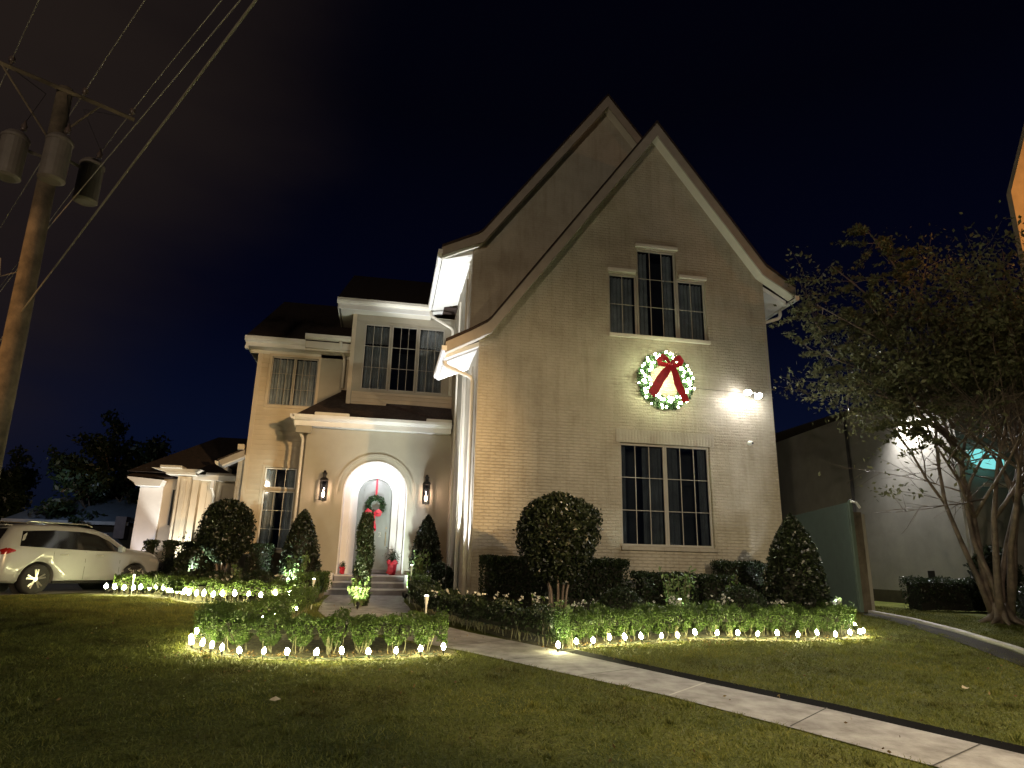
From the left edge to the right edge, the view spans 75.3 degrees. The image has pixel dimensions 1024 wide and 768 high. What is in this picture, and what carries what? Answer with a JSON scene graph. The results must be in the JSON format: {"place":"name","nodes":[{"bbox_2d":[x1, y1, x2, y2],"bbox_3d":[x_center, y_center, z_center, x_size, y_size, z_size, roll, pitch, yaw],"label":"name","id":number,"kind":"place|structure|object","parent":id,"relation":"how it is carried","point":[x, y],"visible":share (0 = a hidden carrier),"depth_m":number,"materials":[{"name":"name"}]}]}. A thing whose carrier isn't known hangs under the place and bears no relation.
{"place":"outdoors","nodes":[
{"label":"outdoors","id":0,"kind":"place"},
{"bbox_2d":[0,583,113,594],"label":"driveway","id":1,"kind":"structure","parent":0,"point":[50,588],"depth_m":19.20,"materials":[{"name":"concrete"}]},
{"bbox_2d":[0,521,158,593],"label":"parked car","id":2,"kind":"object","parent":1,"relation":"on","point":[35,558],"visible":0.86,"depth_m":17.53,"materials":[{"name":"white paint"}]},
{"bbox_2d":[0,592,1023,767],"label":"ground","id":3,"kind":"structure","parent":0,"point":[411,606],"depth_m":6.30,"materials":[{"name":"green plant"}]},
{"bbox_2d":[0,444,48,523],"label":"background tree","id":4,"kind":"object","parent":3,"relation":"on","point":[17,481],"visible":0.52,"depth_m":47.84,"materials":[{"name":"green plant"}]},
{"bbox_2d":[0,55,135,474],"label":"utility pole","id":5,"kind":"object","parent":3,"relation":"on","point":[14,338],"visible":0.96,"depth_m":10.52,"materials":[{"name":"brown wood"}]},
{"bbox_2d":[0,0,39,85],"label":"overhead wire","id":6,"kind":"object","parent":5,"relation":"attached to","point":[22,37],"visible":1,"depth_m":10.38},
{"bbox_2d":[0,71,45,183],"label":"transformer","id":7,"kind":"object","parent":5,"relation":"attached to","point":[14,146],"visible":0.98,"depth_m":10.59,"materials":[{"name":"black metal"}]},
{"bbox_2d":[37,95,81,185],"bbox_3d":[-7.422,-4.142,11.002,0.399,1.915,0.658,8,-16,-22],"label":"transformer","id":8,"kind":"object","parent":5,"relation":"attached to","point":[58,148],"visible":1,"depth_m":10.62,"materials":[{"name":"black metal"}]},
{"bbox_2d":[0,0,144,227],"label":"overhead wire","id":9,"kind":"object","parent":5,"relation":"attached to","point":[79,99],"visible":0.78,"depth_m":11.27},
{"bbox_2d":[70,109,121,206],"bbox_3d":[-7.469,-4.032,11.697,0.997,1.766,0.473,13,-19,-38],"label":"transformer","id":10,"kind":"object","parent":5,"relation":"attached to","point":[87,195],"visible":0.99,"depth_m":11.54,"materials":[{"name":"black metal"}]},
{"bbox_2d":[0,0,221,285],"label":"overhead wire","id":11,"kind":"object","parent":5,"relation":"attached to","point":[139,102],"visible":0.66,"depth_m":11.41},
{"bbox_2d":[0,0,240,291],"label":"overhead wire","id":12,"kind":"object","parent":5,"relation":"attached to","point":[145,113],"visible":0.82,"depth_m":7.82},
{"bbox_2d":[0,0,257,340],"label":"overhead wire","id":13,"kind":"object","parent":5,"relation":"attached to","point":[249,8],"visible":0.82,"depth_m":5.73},
{"bbox_2d":[1,497,136,548],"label":"house","id":14,"kind":"structure","parent":3,"relation":"on","point":[120,516],"depth_m":40.56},
{"bbox_2d":[29,408,175,527],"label":"background tree","id":15,"kind":"object","parent":3,"relation":"on","point":[86,479],"visible":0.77,"depth_m":42.39,"materials":[{"name":"green plant"}]},
{"bbox_2d":[85,590,325,603],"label":"bed soil","id":16,"kind":"structure","parent":3,"relation":"on","point":[158,595],"depth_m":17.22,"materials":[{"name":"soil"}]},
{"bbox_2d":[120,568,143,592],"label":"leafy plant","id":17,"kind":"object","parent":16,"relation":"on","point":[126,589],"visible":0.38,"depth_m":18.34,"materials":[{"name":"green plant"}]},
{"bbox_2d":[129,571,165,592],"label":"mound shrub","id":18,"kind":"object","parent":16,"relation":"on","point":[152,573],"visible":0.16,"depth_m":18.81,"materials":[{"name":"green plant"}]},
{"bbox_2d":[141,538,160,554],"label":"hedge","id":19,"kind":"object","parent":16,"relation":"on","point":[150,545],"visible":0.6,"depth_m":20.71,"materials":[{"name":"green plant"}]},
{"bbox_2d":[159,539,180,573],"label":"hedge","id":20,"kind":"object","parent":16,"relation":"on","point":[171,546],"visible":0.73,"depth_m":20.67,"materials":[{"name":"green plant"}]},
{"bbox_2d":[158,570,195,594],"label":"mound shrub","id":21,"kind":"object","parent":16,"relation":"on","point":[178,573],"visible":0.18,"depth_m":18.05,"materials":[{"name":"green plant"}]},
{"bbox_2d":[175,532,192,553],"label":"leafy plant","id":22,"kind":"object","parent":16,"relation":"on","point":[183,537],"visible":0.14,"depth_m":22.11,"materials":[{"name":"green plant"}]},
{"bbox_2d":[181,540,196,549],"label":"hedge","id":23,"kind":"object","parent":16,"relation":"on","point":[188,544],"visible":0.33,"depth_m":20.55,"materials":[{"name":"green plant"}]},
{"bbox_2d":[106,593,273,601],"bbox_3d":[-8.112,5.219,16.217,5.485,0.040,1.419,-6,-17,26],"label":"light cord","id":24,"kind":"object","parent":16,"relation":"on","point":[163,595],"visible":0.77,"depth_m":17.11,"materials":[{"name":"plastic"}]},
{"bbox_2d":[167,546,214,577],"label":"spreading shrub","id":25,"kind":"object","parent":16,"relation":"on","point":[194,560],"visible":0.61,"depth_m":19.28,"materials":[{"name":"green plant"}]},
{"bbox_2d":[112,573,307,601],"bbox_3d":[-7.939,5.066,16.569,6.244,0.606,1.939,-5,-17,23],"label":"hedge","id":26,"kind":"object","parent":16,"relation":"on","point":[178,584],"visible":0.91,"depth_m":15.79,"materials":[{"name":"green plant"}]},
{"bbox_2d":[197,570,235,596],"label":"mound shrub","id":27,"kind":"object","parent":16,"relation":"on","point":[221,574],"visible":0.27,"depth_m":17.79,"materials":[{"name":"green plant"}]},
{"bbox_2d":[210,575,232,598],"bbox_3d":[-7.290,5.053,16.526,0.535,0.600,0.704,4,-16,-10],"label":"flower patch","id":28,"kind":"object","parent":16,"relation":"on","point":[215,578],"visible":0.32,"depth_m":16.40,"materials":[{"name":"green plant"}]},
{"bbox_2d":[192,498,256,572],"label":"bulb shrub","id":29,"kind":"object","parent":16,"relation":"on","point":[226,534],"visible":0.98,"depth_m":19.63,"materials":[{"name":"green plant"}]},
{"bbox_2d":[230,564,242,578],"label":"leafy plant","id":30,"kind":"object","parent":16,"relation":"on","point":[236,574],"visible":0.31,"depth_m":18.98,"materials":[{"name":"green plant"}]},
{"bbox_2d":[237,569,277,596],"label":"mound shrub","id":31,"kind":"object","parent":16,"relation":"on","point":[263,576],"visible":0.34,"depth_m":17.84,"materials":[{"name":"green plant"}]},
{"bbox_2d":[243,542,276,573],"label":"hedge","id":32,"kind":"object","parent":16,"relation":"on","point":[260,554],"visible":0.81,"depth_m":19.94,"materials":[{"name":"green plant"}]},
{"bbox_2d":[283,551,309,581],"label":"leafy plant","id":33,"kind":"object","parent":16,"relation":"on","point":[305,557],"visible":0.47,"depth_m":18.68,"materials":[{"name":"green plant"}]},
{"bbox_2d":[278,509,321,584],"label":"cone shrub","id":34,"kind":"object","parent":16,"relation":"on","point":[301,540],"visible":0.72,"depth_m":19.35,"materials":[{"name":"green plant"}]},
{"bbox_2d":[293,570,331,599],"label":"hedge","id":35,"kind":"object","parent":16,"relation":"on","point":[322,578],"visible":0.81,"depth_m":16.58,"materials":[{"name":"green plant"}]},
{"bbox_2d":[185,622,457,660],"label":"bed soil","id":36,"kind":"structure","parent":3,"relation":"on","point":[284,643],"depth_m":9.35,"materials":[{"name":"brown soil"}]},
{"bbox_2d":[193,583,319,642],"bbox_3d":[-4.166,3.965,11.717,0.709,0.759,4.578,1,-15,2],"label":"hedge","id":37,"kind":"object","parent":36,"relation":"on","point":[303,598],"visible":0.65,"depth_m":11.65,"materials":[{"name":"green plant"}]},
{"bbox_2d":[189,633,437,659],"bbox_3d":[-3.118,3.636,9.157,3.940,0.130,1.398,-4,-16,17],"label":"light cord","id":38,"kind":"object","parent":36,"relation":"on","point":[307,658],"visible":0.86,"depth_m":8.67,"materials":[{"name":"plastic"}]},
{"bbox_2d":[314,648,318,659],"bbox_3d":[-2.533,3.510,8.547,0.062,0.214,0.065,19,-16,-26],"label":"stake bulb","id":39,"kind":"object","parent":36,"relation":"on","point":[316,652],"visible":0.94,"depth_m":8.54,"materials":[{"name":"white plastic"}]},
{"bbox_2d":[191,598,449,654],"bbox_3d":[-2.659,3.412,9.311,3.558,0.712,0.882,3,-15,-6],"label":"hedge","id":40,"kind":"object","parent":36,"relation":"on","point":[370,628],"visible":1,"depth_m":9.14,"materials":[{"name":"green plant"}]},
{"bbox_2d":[423,595,428,645],"bbox_3d":[-1.302,3.551,9.963,0.072,0.739,0.072,4,-16,-10],"label":"garden light","id":41,"kind":"object","parent":36,"relation":"on","point":[426,597],"visible":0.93,"depth_m":10.01,"materials":[{"name":"white plastic"}]},
{"bbox_2d":[352,511,375,605],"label":"column shrub","id":42,"kind":"object","parent":3,"relation":"on","point":[365,560],"visible":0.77,"depth_m":15.27,"materials":[{"name":"green plant"}]},
{"bbox_2d":[406,595,420,606],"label":"bed soil","id":43,"kind":"structure","parent":3,"relation":"on","point":[407,597],"depth_m":17.06,"materials":[{"name":"soil"}]},
{"bbox_2d":[407,572,430,602],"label":"hedge","id":44,"kind":"object","parent":43,"relation":"on","point":[422,576],"visible":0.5,"depth_m":16.81,"materials":[{"name":"green plant"}]},
{"bbox_2d":[412,549,431,573],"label":"leafy plant","id":45,"kind":"object","parent":43,"relation":"on","point":[421,569],"visible":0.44,"depth_m":19.08,"materials":[{"name":"green plant"}]},
{"bbox_2d":[408,514,443,572],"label":"cone shrub","id":46,"kind":"object","parent":43,"relation":"on","point":[426,537],"visible":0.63,"depth_m":19.70,"materials":[{"name":"green plant"}]},
{"bbox_2d":[424,560,453,589],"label":"round shrub","id":47,"kind":"object","parent":43,"relation":"on","point":[436,570],"visible":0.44,"depth_m":18.16,"materials":[{"name":"green plant"}]},
{"bbox_2d":[126,94,798,607],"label":"house","id":48,"kind":"structure","parent":3,"relation":"on","point":[486,380],"depth_m":18.88,"materials":[{"name":"paint"}]},
{"bbox_2d":[167,490,174,524],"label":"slit window","id":49,"kind":"structure","parent":48,"relation":"in","point":[173,492],"depth_m":23.75,"materials":[{"name":"glass"}]},
{"bbox_2d":[257,490,293,549],"bbox_3d":[-7.951,4.624,22.490,1.030,1.910,0.750,4,-16,-10],"label":"window","id":50,"kind":"structure","parent":48,"relation":"in","point":[276,506],"depth_m":22.36,"materials":[{"name":"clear glass"}]},
{"bbox_2d":[263,467,296,488],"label":"window","id":51,"kind":"structure","parent":48,"relation":"in","point":[284,478],"depth_m":22.66,"materials":[{"name":"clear glass"}]},
{"bbox_2d":[267,357,295,405],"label":"window","id":52,"kind":"structure","parent":48,"relation":"in","point":[283,368],"depth_m":23.46,"materials":[{"name":"glass"}]},
{"bbox_2d":[291,358,318,406],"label":"window","id":53,"kind":"structure","parent":48,"relation":"in","point":[305,375],"depth_m":23.60,"materials":[{"name":"glass"}]},
{"bbox_2d":[318,470,328,501],"bbox_3d":[-6.041,3.282,21.317,0.270,0.995,0.414,4,-16,-10],"label":"wall lantern","id":54,"kind":"object","parent":48,"relation":"attached to","point":[324,478],"depth_m":21.27,"materials":[{"name":"black metal"}]},
{"bbox_2d":[339,561,345,573],"bbox_3d":[-5.412,5.854,21.207,0.235,0.428,0.304,4,-16,-10],"label":"planter","id":55,"kind":"object","parent":48,"relation":"on","point":[342,567],"visible":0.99,"depth_m":21.13,"materials":[{"name":"red ceramic"}]},
{"bbox_2d":[353,479,392,569],"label":"door","id":56,"kind":"structure","parent":48,"relation":"in","point":[381,535],"depth_m":22.63,"materials":[{"name":"white metal"}]},
{"bbox_2d":[365,479,386,530],"bbox_3d":[-4.647,4.056,22.571,0.778,1.867,0.342,4,-16,-10],"label":"wreath","id":57,"kind":"object","parent":48,"relation":"attached to","point":[379,499],"visible":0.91,"depth_m":22.60,"materials":[{"name":"plant"}]},
{"bbox_2d":[360,324,391,390],"bbox_3d":[-4.874,-0.866,23.813,0.915,2.420,0.750,4,-16,-10],"label":"window","id":58,"kind":"structure","parent":48,"relation":"in","point":[375,363],"depth_m":23.58,"materials":[{"name":"glass"}]},
{"bbox_2d":[385,547,401,574],"bbox_3d":[-3.908,5.797,21.769,0.581,0.901,0.518,-7,-17,28],"label":"planter","id":59,"kind":"object","parent":48,"relation":"on","point":[392,563],"visible":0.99,"depth_m":21.65,"materials":[{"name":"red ceramic"}]},
{"bbox_2d":[388,326,417,392],"bbox_3d":[-3.937,-0.799,23.981,0.915,2.420,0.750,4,-16,-10],"label":"window","id":60,"kind":"structure","parent":48,"relation":"in","point":[402,371],"depth_m":24.23,"materials":[{"name":"glass"}]},
{"bbox_2d":[422,475,430,504],"bbox_3d":[-2.830,3.502,21.894,0.270,0.995,0.414,4,-16,-10],"label":"wall lantern","id":61,"kind":"object","parent":48,"relation":"attached to","point":[426,483],"depth_m":21.84,"materials":[{"name":"black metal"}]},
{"bbox_2d":[415,328,444,394],"bbox_3d":[-2.991,-0.731,24.150,0.930,2.420,0.750,4,-16,-10],"label":"window","id":62,"kind":"structure","parent":48,"relation":"in","point":[426,383],"depth_m":23.92,"materials":[{"name":"glass"}]},
{"bbox_2d":[608,273,636,333],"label":"window","id":63,"kind":"structure","parent":48,"relation":"in","point":[622,288],"depth_m":18.28,"materials":[{"name":"glass"}]},
{"bbox_2d":[620,443,667,546],"bbox_3d":[3.266,2.892,17.205,1.230,2.570,0.750,4,-16,-10],"label":"window","id":64,"kind":"structure","parent":48,"relation":"in","point":[643,482],"depth_m":17.18,"materials":[{"name":"glass"}]},
{"bbox_2d":[636,249,677,337],"bbox_3d":[3.942,-2.406,18.761,1.160,2.580,0.750,4,-16,-10],"label":"window","id":65,"kind":"structure","parent":48,"relation":"in","point":[655,278],"depth_m":18.74,"materials":[{"name":"glass"}]},
{"bbox_2d":[636,351,694,409],"bbox_3d":[4.072,-0.123,17.454,1.654,1.630,0.516,4,-16,-10],"label":"wreath","id":66,"kind":"object","parent":48,"relation":"attached to","point":[676,366],"visible":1,"depth_m":17.35,"materials":[{"name":"plant"}]},
{"bbox_2d":[664,446,713,547],"bbox_3d":[4.476,2.979,17.422,1.225,2.570,0.750,4,-16,-10],"label":"window","id":67,"kind":"structure","parent":48,"relation":"in","point":[687,476],"depth_m":17.41,"materials":[{"name":"glass"}]},
{"bbox_2d":[676,280,706,340],"bbox_3d":[4.927,-1.940,18.831,0.835,1.760,0.750,4,-16,-10],"label":"window","id":68,"kind":"structure","parent":48,"relation":"in","point":[690,299],"depth_m":18.63,"materials":[{"name":"glass"}]},
{"bbox_2d":[744,387,761,398],"bbox_3d":[6.436,0.262,17.864,0.507,0.302,0.386,4,-16,-10],"label":"flood light","id":69,"kind":"object","parent":48,"relation":"attached to","point":[748,392],"visible":1,"depth_m":17.72,"materials":[{"name":"glass"}]},
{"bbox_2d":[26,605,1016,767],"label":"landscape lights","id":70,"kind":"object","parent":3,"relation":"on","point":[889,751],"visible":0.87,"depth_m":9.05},
{"bbox_2d":[414,608,869,651],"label":"bed soil","id":71,"kind":"structure","parent":3,"relation":"on","point":[653,637],"depth_m":11.75,"materials":[{"name":"soil"}]},
{"bbox_2d":[431,589,467,616],"bbox_3d":[-1.301,4.345,13.091,0.653,0.601,0.787,-9,-19,34],"label":"flower patch","id":72,"kind":"object","parent":71,"relation":"on","point":[441,593],"visible":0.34,"depth_m":12.93,"materials":[{"name":"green plant"}]},
{"bbox_2d":[408,578,566,645],"bbox_3d":[-0.995,4.317,12.909,1.066,0.872,6.466,9,-17,-26],"label":"hedge","id":73,"kind":"object","parent":71,"relation":"on","point":[508,615],"visible":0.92,"depth_m":11.44,"materials":[{"name":"green plant"}]},
{"bbox_2d":[475,591,508,628],"bbox_3d":[-0.440,4.116,12.100,0.683,0.659,0.841,12,-19,-35],"label":"flower patch","id":74,"kind":"object","parent":71,"relation":"on","point":[478,593],"visible":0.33,"depth_m":12.04,"materials":[{"name":"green plant"}]},
{"bbox_2d":[513,592,552,635],"bbox_3d":[0.340,3.933,11.334,0.751,0.714,0.693,-1,-15,7],"label":"flower patch","id":75,"kind":"object","parent":71,"relation":"on","point":[538,597],"visible":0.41,"depth_m":11.46,"materials":[{"name":"white plant"}]},
{"bbox_2d":[478,554,630,612],"bbox_3d":[0.957,4.529,15.049,3.437,1.296,0.807,4,-16,-10],"label":"hedge","id":76,"kind":"object","parent":71,"relation":"on","point":[515,578],"visible":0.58,"depth_m":14.74,"materials":[{"name":"green plant"}]},
{"bbox_2d":[512,490,603,609],"bbox_3d":[0.893,3.359,12.822,1.829,2.593,1.792,-3,-16,15],"label":"lollipop shrub","id":77,"kind":"object","parent":71,"relation":"on","point":[554,542],"visible":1,"depth_m":12.47,"materials":[{"name":"green plant"}]},
{"bbox_2d":[551,599,574,644],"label":"leafy plant","id":78,"kind":"object","parent":71,"relation":"on","point":[567,607],"visible":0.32,"depth_m":10.44,"materials":[{"name":"green plant"}]},
{"bbox_2d":[565,599,594,633],"bbox_3d":[1.318,4.124,11.764,0.670,0.593,0.730,13,-19,-36],"label":"flower patch","id":79,"kind":"object","parent":71,"relation":"on","point":[582,601],"visible":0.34,"depth_m":11.83,"materials":[{"name":"green plant"}]},
{"bbox_2d":[597,586,644,615],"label":"dome shrub","id":80,"kind":"object","parent":71,"relation":"on","point":[617,597],"visible":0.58,"depth_m":12.71,"materials":[{"name":"green plant"}]},
{"bbox_2d":[629,570,700,608],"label":"hedge","id":81,"kind":"object","parent":71,"relation":"on","point":[649,587],"visible":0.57,"depth_m":14.91,"materials":[{"name":"green plant"}]},
{"bbox_2d":[653,595,692,629],"bbox_3d":[3.124,4.330,12.558,0.700,0.660,0.639,12,-19,-35],"label":"flower patch","id":82,"kind":"object","parent":71,"relation":"on","point":[676,603],"visible":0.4,"depth_m":12.63,"materials":[{"name":"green plant"}]},
{"bbox_2d":[658,566,696,608],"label":"leafy plant","id":83,"kind":"object","parent":71,"relation":"on","point":[678,585],"visible":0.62,"depth_m":14.21,"materials":[{"name":"green plant"}]},
{"bbox_2d":[681,601,704,626],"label":"leafy plant","id":84,"kind":"object","parent":71,"relation":"on","point":[697,606],"visible":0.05,"depth_m":12.94,"materials":[{"name":"green plant"}]},
{"bbox_2d":[546,599,857,646],"bbox_3d":[3.547,4.188,11.783,6.720,0.737,1.083,8,-17,-23],"label":"hedge","id":85,"kind":"object","parent":71,"relation":"on","point":[596,615],"visible":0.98,"depth_m":11.79,"materials":[{"name":"green plant"}]},
{"bbox_2d":[559,634,861,650],"bbox_3d":[3.726,4.377,11.358,6.986,0.105,0.717,8,-17,-23],"label":"light cord","id":86,"kind":"object","parent":71,"relation":"on","point":[707,637],"visible":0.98,"depth_m":11.58,"materials":[{"name":"plastic"}]},
{"bbox_2d":[693,572,735,613],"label":"hedge","id":87,"kind":"object","parent":71,"relation":"on","point":[714,585],"visible":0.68,"depth_m":15.03,"materials":[{"name":"green plant"}]},
{"bbox_2d":[701,593,745,629],"bbox_3d":[4.090,4.360,12.679,0.732,0.711,0.782,4,-16,-10],"label":"flower patch","id":88,"kind":"object","parent":71,"relation":"on","point":[724,601],"visible":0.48,"depth_m":12.68,"materials":[{"name":"green plant"}]},
{"bbox_2d":[725,570,741,588],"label":"leafy plant","id":89,"kind":"object","parent":71,"relation":"on","point":[727,586],"visible":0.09,"depth_m":14.43,"materials":[{"name":"green plant"}]},
{"bbox_2d":[709,559,767,600],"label":"hedge","id":90,"kind":"object","parent":71,"relation":"on","point":[749,573],"visible":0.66,"depth_m":15.77,"materials":[{"name":"green plant"}]},
{"bbox_2d":[714,584,771,626],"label":"dome shrub","id":91,"kind":"object","parent":71,"relation":"on","point":[742,595],"visible":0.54,"depth_m":12.97,"materials":[{"name":"green plant"}]},
{"bbox_2d":[770,600,799,632],"bbox_3d":[5.194,4.470,12.802,0.500,0.611,0.796,12,-19,-35],"label":"flower patch","id":92,"kind":"object","parent":71,"relation":"on","point":[781,602],"visible":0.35,"depth_m":12.87,"materials":[{"name":"green plant"}]},
{"bbox_2d":[760,512,832,613],"bbox_3d":[5.790,3.705,13.587,1.370,2.131,1.321,4,-16,-10],"label":"cone shrub","id":93,"kind":"object","parent":71,"relation":"on","point":[794,571],"visible":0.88,"depth_m":13.25,"materials":[{"name":"green plant"}]},
{"bbox_2d":[565,650,1023,753],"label":"soil","id":94,"kind":"structure","parent":3,"relation":"on","point":[943,731],"depth_m":6.93,"materials":[{"name":"soil"}]},
{"bbox_2d":[794,500,874,611],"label":"side gate","id":95,"kind":"structure","parent":3,"relation":"on","point":[838,534],"depth_m":18.02,"materials":[{"name":"grey paint"}]},
{"bbox_2d":[768,200,1023,625],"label":"crape myrtle","id":96,"kind":"object","parent":3,"relation":"on","point":[994,364],"visible":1,"depth_m":16.23,"materials":[{"name":"green plant"}]},
{"bbox_2d":[775,125,1023,610],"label":"neighbour house","id":97,"kind":"structure","parent":3,"relation":"on","point":[925,544],"depth_m":23.59,"materials":[{"name":"paint"}]},
{"bbox_2d":[965,447,1005,470],"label":"window","id":98,"kind":"structure","parent":97,"relation":"in","point":[984,466],"depth_m":20.42,"materials":[{"name":"glass"}]},
{"bbox_2d":[859,612,1023,666],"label":"soil","id":99,"kind":"structure","parent":3,"relation":"on","point":[1012,656],"depth_m":12.07,"materials":[{"name":"soil"}]},
{"bbox_2d":[899,575,986,611],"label":"hedge","id":100,"kind":"object","parent":3,"relation":"on","point":[937,593],"visible":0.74,"depth_m":18.30,"materials":[{"name":"green plant"}]},
{"bbox_2d":[868,610,1023,653],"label":"garden kerb","id":101,"kind":"structure","parent":3,"relation":"on","point":[1018,649],"depth_m":13.34,"materials":[{"name":"concrete"}]},
{"bbox_2d":[963,544,1023,606],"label":"round shrub","id":102,"kind":"object","parent":3,"relation":"on","point":[987,550],"visible":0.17,"depth_m":18.07,"materials":[{"name":"green plant"}]},
{"bbox_2d":[0,0,1023,549],"label":"sky","id":103,"kind":"structure","parent":0,"point":[325,143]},
{"bbox_2d":[318,595,1023,767],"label":"path","id":104,"kind":"structure","parent":0,"point":[928,748],"depth_m":7.01,"materials":[{"name":"concrete"}]},
{"bbox_2d":[347,576,372,606],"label":"leafy plant","id":105,"kind":"object","parent":104,"relation":"on","point":[356,596],"visible":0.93,"depth_m":14.79,"materials":[{"name":"green plant"}]},
{"bbox_2d":[790,707,826,725],"bbox_3d":[2.901,3.236,6.463,0.016,0.026,1.028,-12,-20,41],"label":"path joint","id":106,"kind":"object","parent":104,"relation":"on","point":[806,717],"visible":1,"depth_m":6.37,"materials":[{"name":"concrete"}]},
{"bbox_2d":[933,744,980,765],"bbox_3d":[3.635,3.015,5.408,1.015,0.020,0.016,13,-19,-36],"label":"path joint","id":107,"kind":"object","parent":104,"relation":"on","point":[956,754],"visible":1,"depth_m":5.39,"materials":[{"name":"concrete"}]},
{"bbox_2d":[1016,585,1023,618],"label":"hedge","id":108,"kind":"object","parent":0,"point":[1020,595],"visible":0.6,"depth_m":16.48,"materials":[{"name":"green plant"}]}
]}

